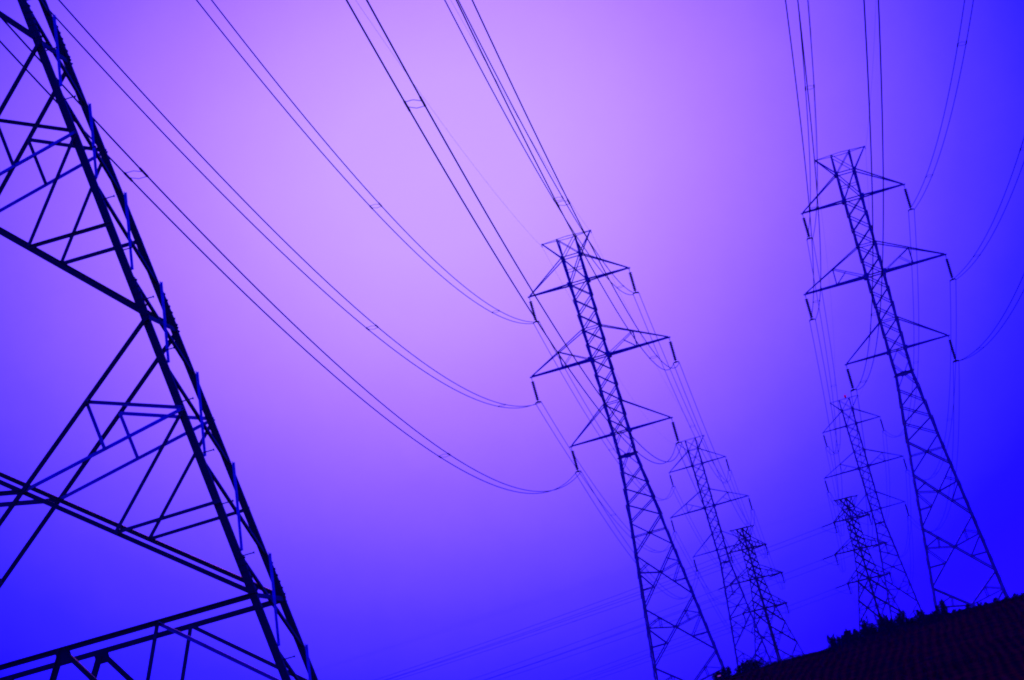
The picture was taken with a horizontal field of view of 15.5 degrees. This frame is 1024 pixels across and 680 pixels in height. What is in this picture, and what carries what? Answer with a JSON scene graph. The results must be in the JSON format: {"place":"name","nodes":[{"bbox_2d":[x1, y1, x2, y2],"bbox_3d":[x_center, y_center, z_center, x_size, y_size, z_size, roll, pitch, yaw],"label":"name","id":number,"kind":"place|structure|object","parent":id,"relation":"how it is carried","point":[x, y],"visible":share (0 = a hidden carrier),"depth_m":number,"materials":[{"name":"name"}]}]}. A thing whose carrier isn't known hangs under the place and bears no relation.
{"place":"outdoors","nodes":[
{"label":"outdoors","id":0,"kind":"place"},
{"bbox_2d":[0,0,1023,679],"label":"sky","id":1,"kind":"structure","parent":0,"point":[671,129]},
{"bbox_2d":[720,595,1023,679],"bbox_3d":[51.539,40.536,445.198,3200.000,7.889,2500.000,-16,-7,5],"label":"ground","id":2,"kind":"structure","parent":0,"point":[1007,666],"depth_m":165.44,"materials":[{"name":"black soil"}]},
{"bbox_2d":[0,0,317,679],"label":"transmission tower","id":3,"kind":"structure","parent":2,"relation":"on","point":[275,595],"depth_m":55.50,"materials":[{"name":"metal"}]},
{"bbox_2d":[528,230,725,679],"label":"transmission tower","id":4,"kind":"structure","parent":2,"relation":"on","point":[607,353],"depth_m":281.84,"materials":[{"name":"metal"}]},
{"bbox_2d":[356,1,541,246],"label":"earth wire","id":5,"kind":"object","parent":4,"relation":"attached to","point":[444,126],"visible":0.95,"depth_m":208.26,"materials":[{"name":"metal"}]},
{"bbox_2d":[451,1,587,227],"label":"earth wire","id":6,"kind":"object","parent":4,"relation":"attached to","point":[509,103],"visible":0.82,"depth_m":206.04,"materials":[{"name":"metal"}]},
{"bbox_2d":[529,301,539,322],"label":"insulator string","id":7,"kind":"object","parent":4,"relation":"hanging from","point":[532,308],"visible":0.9,"depth_m":283.52,"materials":[{"name":"ceramic"}]},
{"bbox_2d":[196,0,533,323],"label":"cable pair","id":8,"kind":"object","parent":7,"relation":"hanging from","point":[493,312],"visible":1,"depth_m":158.07,"materials":[{"name":"metal"}]},
{"bbox_2d":[534,324,674,500],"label":"cable pair","id":9,"kind":"object","parent":7,"relation":"hanging from","point":[591,414],"visible":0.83,"depth_m":323.08,"materials":[{"name":"metal"}]},
{"bbox_2d":[531,381,541,402],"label":"insulator string","id":10,"kind":"object","parent":4,"relation":"hanging from","point":[535,390],"visible":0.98,"depth_m":282.93,"materials":[{"name":"ceramic"}]},
{"bbox_2d":[50,0,540,407],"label":"cable pair","id":11,"kind":"object","parent":10,"relation":"hanging from","point":[82,26],"visible":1,"depth_m":133.83,"materials":[{"name":"metal"}]},
{"bbox_2d":[536,403,675,552],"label":"cable pair","id":12,"kind":"object","parent":10,"relation":"hanging from","point":[593,484],"visible":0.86,"depth_m":323.81,"materials":[{"name":"metal"}]},
{"bbox_2d":[571,451,581,472],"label":"insulator string","id":13,"kind":"object","parent":4,"relation":"hanging from","point":[574,460],"visible":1,"depth_m":282.10,"materials":[{"name":"ceramic"}]},
{"bbox_2d":[0,19,580,493],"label":"cable pair","id":14,"kind":"object","parent":13,"relation":"hanging from","point":[246,277],"visible":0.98,"depth_m":115.86,"materials":[{"name":"metal"}]},
{"bbox_2d":[576,473,698,598],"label":"cable pair","id":15,"kind":"object","parent":13,"relation":"hanging from","point":[626,542],"visible":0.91,"depth_m":317.86,"materials":[{"name":"metal"}]},
{"bbox_2d":[628,270,638,294],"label":"insulator string","id":16,"kind":"object","parent":4,"relation":"hanging from","point":[632,281],"visible":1,"depth_m":282.84,"materials":[{"name":"ceramic"}]},
{"bbox_2d":[444,0,633,294],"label":"cable pair","id":17,"kind":"object","parent":16,"relation":"hanging from","point":[527,134],"visible":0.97,"depth_m":162.02,"materials":[{"name":"metal"}]},
{"bbox_2d":[633,294,730,482],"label":"cable pair","id":18,"kind":"object","parent":16,"relation":"hanging from","point":[678,389],"visible":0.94,"depth_m":324.34,"materials":[{"name":"metal"}]},
{"bbox_2d":[669,341,679,364],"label":"insulator string","id":19,"kind":"object","parent":4,"relation":"hanging from","point":[672,351],"visible":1,"depth_m":282.00,"materials":[{"name":"ceramic"}]},
{"bbox_2d":[456,0,678,369],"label":"cable pair","id":20,"kind":"object","parent":19,"relation":"hanging from","point":[553,171],"visible":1,"depth_m":138.60,"materials":[{"name":"metal"}]},
{"bbox_2d":[674,363,754,526],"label":"cable pair","id":21,"kind":"object","parent":19,"relation":"hanging from","point":[712,446],"visible":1,"depth_m":321.30,"materials":[{"name":"metal"}]},
{"bbox_2d":[671,421,681,444],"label":"insulator string","id":22,"kind":"object","parent":4,"relation":"hanging from","point":[674,429],"visible":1,"depth_m":281.42,"materials":[{"name":"ceramic"}]},
{"bbox_2d":[346,0,681,463],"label":"cable pair","id":23,"kind":"object","parent":22,"relation":"hanging from","point":[404,101],"visible":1,"depth_m":113.70,"materials":[{"name":"metal"}]},
{"bbox_2d":[676,444,755,579],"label":"cable pair","id":24,"kind":"object","parent":22,"relation":"hanging from","point":[714,516],"visible":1,"depth_m":320.43,"materials":[{"name":"metal"}]},
{"bbox_2d":[711,670,723,679],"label":"shrub","id":25,"kind":"object","parent":2,"relation":"on","point":[715,675],"visible":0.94,"depth_m":198.59,"materials":[{"name":"black plant"}]},
{"bbox_2d":[669,435,771,667],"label":"transmission tower","id":26,"kind":"structure","parent":2,"relation":"on","point":[713,505],"depth_m":502.76,"materials":[{"name":"metal"}]},
{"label":"insulator string","id":27,"kind":"object","parent":26,"relation":"hanging from","visible":0},
{"bbox_2d":[675,487,730,568],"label":"cable pair","id":28,"kind":"object","parent":27,"relation":"hanging from","point":[698,533],"visible":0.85,"depth_m":550.91,"materials":[{"name":"metal"}]},
{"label":"insulator string","id":29,"kind":"object","parent":26,"relation":"hanging from","visible":0},
{"bbox_2d":[728,471,767,555],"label":"cable pair","id":30,"kind":"object","parent":29,"relation":"hanging from","point":[747,515],"visible":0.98,"depth_m":543.36,"materials":[{"name":"metal"}]},
{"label":"insulator string","id":31,"kind":"object","parent":26,"relation":"hanging from","visible":0},
{"bbox_2d":[673,532,731,604],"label":"cable pair","id":32,"kind":"object","parent":31,"relation":"hanging from","point":[699,574],"visible":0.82,"depth_m":552.01,"materials":[{"name":"metal"}]},
{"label":"insulator string","id":33,"kind":"object","parent":26,"relation":"hanging from","visible":0},
{"bbox_2d":[751,511,784,589],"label":"cable pair","id":34,"kind":"object","parent":33,"relation":"hanging from","point":[769,554],"visible":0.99,"depth_m":551.17,"materials":[{"name":"metal"}]},
{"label":"insulator string","id":35,"kind":"object","parent":26,"relation":"hanging from","visible":0},
{"bbox_2d":[696,572,744,636],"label":"cable pair","id":36,"kind":"object","parent":35,"relation":"hanging from","point":[717,607],"visible":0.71,"depth_m":541.93,"materials":[{"name":"metal"}]},
{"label":"insulator string","id":37,"kind":"object","parent":26,"relation":"hanging from","visible":0},
{"bbox_2d":[752,556,788,624],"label":"cable pair","id":38,"kind":"object","parent":37,"relation":"hanging from","point":[771,595],"visible":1,"depth_m":546.34,"materials":[{"name":"metal"}]},
{"bbox_2d":[718,666,726,677],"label":"shrub","id":39,"kind":"object","parent":2,"relation":"on","point":[723,669],"visible":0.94,"depth_m":199.21,"materials":[{"name":"black plant"}]},
{"bbox_2d":[725,666,733,675],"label":"shrub","id":40,"kind":"object","parent":2,"relation":"on","point":[728,670],"visible":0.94,"depth_m":198.16,"materials":[{"name":"black plant"}]},
{"bbox_2d":[734,665,741,672],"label":"shrub","id":41,"kind":"object","parent":2,"relation":"on","point":[738,669],"visible":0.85,"depth_m":199.66,"materials":[{"name":"black plant"}]},
{"bbox_2d":[741,659,752,669],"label":"shrub","id":42,"kind":"object","parent":2,"relation":"on","point":[749,662],"visible":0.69,"depth_m":199.95,"materials":[{"name":"black plant"}]},
{"bbox_2d":[750,656,763,668],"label":"shrub","id":43,"kind":"object","parent":2,"relation":"on","point":[757,664],"visible":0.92,"depth_m":197.19,"materials":[{"name":"black plant"}]},
{"bbox_2d":[728,525,803,665],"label":"corner tower","id":44,"kind":"structure","parent":2,"relation":"on","point":[765,609],"depth_m":723.59,"materials":[{"name":"metal"}]},
{"bbox_2d":[826,635,833,647],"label":"shrub","id":45,"kind":"object","parent":2,"relation":"on","point":[829,640],"visible":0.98,"depth_m":200.25,"materials":[{"name":"black plant"}]},
{"bbox_2d":[830,634,838,646],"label":"shrub","id":46,"kind":"object","parent":2,"relation":"on","point":[835,642],"visible":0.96,"depth_m":200.08,"materials":[{"name":"black plant"}]},
{"bbox_2d":[836,634,843,645],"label":"shrub","id":47,"kind":"object","parent":2,"relation":"on","point":[840,641],"visible":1,"depth_m":200.24,"materials":[{"name":"black plant"}]},
{"bbox_2d":[843,628,852,642],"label":"shrub","id":48,"kind":"object","parent":2,"relation":"on","point":[847,633],"visible":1,"depth_m":200.50,"materials":[{"name":"black plant"}]},
{"bbox_2d":[850,630,859,641],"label":"shrub","id":49,"kind":"object","parent":2,"relation":"on","point":[855,636],"visible":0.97,"depth_m":199.81,"materials":[{"name":"black plant"}]},
{"bbox_2d":[852,627,863,637],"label":"shrub","id":50,"kind":"object","parent":2,"relation":"on","point":[861,632],"visible":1,"depth_m":200.22,"materials":[{"name":"black plant"}]},
{"bbox_2d":[860,616,869,634],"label":"shrub","id":51,"kind":"object","parent":2,"relation":"on","point":[864,624],"visible":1,"depth_m":201.44,"materials":[{"name":"black plant"}]},
{"bbox_2d":[832,495,901,633],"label":"corner tower","id":52,"kind":"structure","parent":2,"relation":"on","point":[868,577],"depth_m":719.95,"materials":[{"name":"metal"}]},
{"bbox_2d":[716,594,1023,679],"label":"weeds","id":53,"kind":"object","parent":2,"relation":"on","point":[922,623],"visible":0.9,"depth_m":197.41,"materials":[{"name":"black plant"}]},
{"bbox_2d":[864,623,877,636],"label":"shrub","id":54,"kind":"object","parent":2,"relation":"on","point":[869,629],"visible":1,"depth_m":200.62,"materials":[{"name":"black plant"}]},
{"bbox_2d":[823,395,921,622],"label":"transmission tower","id":55,"kind":"structure","parent":2,"relation":"on","point":[846,426],"depth_m":498.42,"materials":[{"name":"metal"}]},
{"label":"insulator string","id":56,"kind":"object","parent":55,"relation":"hanging from","visible":0},
{"bbox_2d":[868,432,889,525],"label":"cable pair","id":57,"kind":"object","parent":56,"relation":"hanging from","point":[886,480],"visible":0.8,"depth_m":541.11,"materials":[{"name":"metal"}]},
{"bbox_2d":[883,211,918,436],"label":"cable pair","id":58,"kind":"object","parent":56,"relation":"hanging from","point":[913,317],"visible":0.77,"depth_m":315.64,"materials":[{"name":"metal"}]},
{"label":"insulator string","id":59,"kind":"object","parent":55,"relation":"hanging from","visible":0},
{"bbox_2d":[908,364,959,531],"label":"cable pair","id":60,"kind":"object","parent":59,"relation":"hanging from","point":[952,451],"visible":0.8,"depth_m":310.19,"materials":[{"name":"metal"}]},
{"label":"insulator string","id":61,"kind":"object","parent":55,"relation":"hanging from","visible":0},
{"bbox_2d":[826,449,843,535],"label":"cable pair","id":62,"kind":"object","parent":61,"relation":"hanging from","point":[835,494],"visible":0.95,"depth_m":541.27,"materials":[{"name":"metal"}]},
{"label":"insulator string","id":63,"kind":"object","parent":55,"relation":"hanging from","visible":0},
{"bbox_2d":[827,493,844,571],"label":"cable pair","id":64,"kind":"object","parent":63,"relation":"hanging from","point":[837,539],"visible":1,"depth_m":545.04,"materials":[{"name":"metal"}]},
{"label":"insulator string","id":65,"kind":"object","parent":55,"relation":"hanging from","visible":0},
{"bbox_2d":[885,477,910,556],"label":"cable pair","id":66,"kind":"object","parent":65,"relation":"hanging from","point":[907,503],"visible":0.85,"depth_m":526.11,"materials":[{"name":"metal"}]},
{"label":"insulator string","id":67,"kind":"object","parent":55,"relation":"hanging from","visible":0},
{"bbox_2d":[847,533,862,603],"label":"cable pair","id":68,"kind":"object","parent":67,"relation":"hanging from","point":[857,574],"visible":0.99,"depth_m":552.14,"materials":[{"name":"metal"}]},
{"bbox_2d":[873,612,888,631],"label":"shrub","id":69,"kind":"object","parent":2,"relation":"on","point":[882,622],"visible":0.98,"depth_m":200.28,"materials":[{"name":"black plant"}]},
{"bbox_2d":[894,610,908,625],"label":"shrub","id":70,"kind":"object","parent":2,"relation":"on","point":[902,616],"visible":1,"depth_m":201.39,"materials":[{"name":"black plant"}]},
{"bbox_2d":[801,146,1009,609],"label":"transmission tower","id":71,"kind":"structure","parent":2,"relation":"on","point":[866,276],"depth_m":278.22,"materials":[{"name":"metal"}]},
{"bbox_2d":[802,217,810,240],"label":"insulator string","id":72,"kind":"object","parent":71,"relation":"hanging from","point":[805,223],"visible":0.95,"depth_m":279.81,"materials":[{"name":"ceramic"}]},
{"bbox_2d":[798,0,817,238],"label":"cable pair","id":73,"kind":"object","parent":72,"relation":"hanging from","point":[807,117],"visible":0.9,"depth_m":195.33,"materials":[{"name":"metal"}]},
{"bbox_2d":[807,241,840,454],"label":"cable pair","id":74,"kind":"object","parent":72,"relation":"hanging from","point":[825,345],"visible":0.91,"depth_m":321.16,"materials":[{"name":"metal"}]},
{"bbox_2d":[805,299,815,321],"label":"insulator string","id":75,"kind":"object","parent":71,"relation":"hanging from","point":[808,306],"visible":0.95,"depth_m":279.17,"materials":[{"name":"ceramic"}]},
{"bbox_2d":[785,0,820,319],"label":"cable pair","id":76,"kind":"object","parent":75,"relation":"hanging from","point":[803,149],"visible":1,"depth_m":165.01,"materials":[{"name":"metal"}]},
{"bbox_2d":[810,321,842,505],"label":"cable pair","id":77,"kind":"object","parent":75,"relation":"hanging from","point":[826,410],"visible":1,"depth_m":316.99,"materials":[{"name":"metal"}]},
{"bbox_2d":[846,368,856,391],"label":"insulator string","id":78,"kind":"object","parent":71,"relation":"hanging from","point":[849,377],"visible":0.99,"depth_m":278.40,"materials":[{"name":"ceramic"}]},
{"bbox_2d":[850,394,872,550],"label":"cable pair","id":79,"kind":"object","parent":78,"relation":"hanging from","point":[863,475],"visible":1,"depth_m":318.47,"materials":[{"name":"metal"}]},
{"bbox_2d":[851,0,883,391],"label":"cable pair","id":80,"kind":"object","parent":78,"relation":"hanging from","point":[879,312],"visible":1,"depth_m":138.45,"materials":[{"name":"metal"}]},
{"bbox_2d":[904,187,914,211],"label":"insulator string","id":81,"kind":"object","parent":71,"relation":"hanging from","point":[907,198],"visible":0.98,"depth_m":279.47,"materials":[{"name":"ceramic"}]},
{"bbox_2d":[909,0,973,209],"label":"cable pair","id":82,"kind":"object","parent":81,"relation":"hanging from","point":[947,97],"visible":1,"depth_m":202.25,"materials":[{"name":"metal"}]},
{"bbox_2d":[945,258,955,281],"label":"insulator string","id":83,"kind":"object","parent":71,"relation":"hanging from","point":[949,268],"visible":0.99,"depth_m":278.69,"materials":[{"name":"ceramic"}]},
{"bbox_2d":[910,286,956,480],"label":"cable pair","id":84,"kind":"object","parent":83,"relation":"hanging from","point":[950,374],"visible":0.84,"depth_m":314.87,"materials":[{"name":"metal"}]},
{"bbox_2d":[951,138,1023,280],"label":"cable pair","id":85,"kind":"object","parent":83,"relation":"hanging from","point":[996,214],"visible":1,"depth_m":214.96,"materials":[{"name":"metal"}]},
{"bbox_2d":[948,339,958,361],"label":"insulator string","id":86,"kind":"object","parent":71,"relation":"hanging from","point":[953,350],"visible":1,"depth_m":278.06,"materials":[{"name":"ceramic"}]},
{"bbox_2d":[953,274,1023,362],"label":"cable pair","id":87,"kind":"object","parent":86,"relation":"hanging from","point":[997,324],"visible":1,"depth_m":219.47,"materials":[{"name":"metal"}]},
{"bbox_2d":[915,609,925,620],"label":"shrub","id":88,"kind":"object","parent":2,"relation":"on","point":[920,615],"visible":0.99,"depth_m":200.91,"materials":[{"name":"black plant"}]},
{"bbox_2d":[935,606,943,615],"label":"shrub","id":89,"kind":"object","parent":2,"relation":"on","point":[938,611],"visible":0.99,"depth_m":201.74,"materials":[{"name":"black plant"}]},
{"bbox_2d":[938,599,948,614],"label":"shrub","id":90,"kind":"object","parent":2,"relation":"on","point":[943,607],"visible":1,"depth_m":200.99,"materials":[{"name":"black plant"}]},
{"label":"tension string","id":91,"kind":"object","parent":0,"visible":0},
{"bbox_2d":[376,558,714,679],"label":"cable pair","id":92,"kind":"object","parent":91,"relation":"hanging from","point":[544,621],"visible":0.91,"depth_m":726.46,"materials":[{"name":"metal"}]},
{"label":"tension string","id":93,"kind":"object","parent":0,"visible":0},
{"bbox_2d":[386,551,746,679],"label":"cable pair","id":94,"kind":"object","parent":93,"relation":"hanging from","point":[556,621],"visible":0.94,"depth_m":733.09,"materials":[{"name":"metal"}]},
{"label":"tension string","id":95,"kind":"object","parent":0,"visible":0},
{"bbox_2d":[471,590,715,679],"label":"cable pair","id":96,"kind":"object","parent":95,"relation":"hanging from","point":[586,638],"visible":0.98,"depth_m":723.31,"materials":[{"name":"metal"}]},
{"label":"tension string","id":97,"kind":"object","parent":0,"visible":0},
{"bbox_2d":[485,578,766,679],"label":"cable pair","id":98,"kind":"object","parent":97,"relation":"hanging from","point":[617,633],"visible":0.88,"depth_m":732.66,"materials":[{"name":"metal"}]},
{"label":"tension string","id":99,"kind":"object","parent":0,"visible":0},
{"bbox_2d":[565,619,727,679],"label":"cable pair","id":100,"kind":"object","parent":99,"relation":"hanging from","point":[642,651],"visible":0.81,"depth_m":722.43,"materials":[{"name":"metal"}]},
{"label":"tension string","id":101,"kind":"object","parent":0,"visible":0},
{"bbox_2d":[577,608,771,679],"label":"cable pair","id":102,"kind":"object","parent":101,"relation":"hanging from","point":[669,646],"visible":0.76,"depth_m":729.82,"materials":[{"name":"metal"}]},
{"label":"tension string","id":103,"kind":"object","parent":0,"visible":0},
{"bbox_2d":[388,528,818,679],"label":"cable pair","id":104,"kind":"object","parent":103,"relation":"hanging from","point":[600,608],"visible":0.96,"depth_m":723.98,"materials":[{"name":"metal"}]},
{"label":"tension string","id":105,"kind":"object","parent":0,"visible":0},
{"bbox_2d":[397,523,845,679],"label":"cable pair","id":106,"kind":"object","parent":105,"relation":"hanging from","point":[617,606],"visible":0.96,"depth_m":730.38,"materials":[{"name":"metal"}]},
{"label":"tension string","id":107,"kind":"object","parent":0,"visible":0},
{"bbox_2d":[486,560,820,679],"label":"cable pair","id":108,"kind":"object","parent":107,"relation":"hanging from","point":[649,623],"visible":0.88,"depth_m":720.68,"materials":[{"name":"metal"}]},
{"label":"tension string","id":109,"kind":"object","parent":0,"visible":0},
{"bbox_2d":[499,548,870,679],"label":"cable pair","id":110,"kind":"object","parent":109,"relation":"hanging from","point":[676,619],"visible":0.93,"depth_m":730.02,"materials":[{"name":"metal"}]},
{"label":"tension string","id":111,"kind":"object","parent":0,"visible":0},
{"bbox_2d":[584,589,832,679],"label":"cable pair","id":112,"kind":"object","parent":111,"relation":"hanging from","point":[711,634],"visible":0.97,"depth_m":719.39,"materials":[{"name":"metal"}]},
{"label":"tension string","id":113,"kind":"object","parent":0,"visible":0},
{"bbox_2d":[595,579,873,679],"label":"cable pair","id":114,"kind":"object","parent":113,"relation":"hanging from","point":[724,634],"visible":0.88,"depth_m":727.63,"materials":[{"name":"metal"}]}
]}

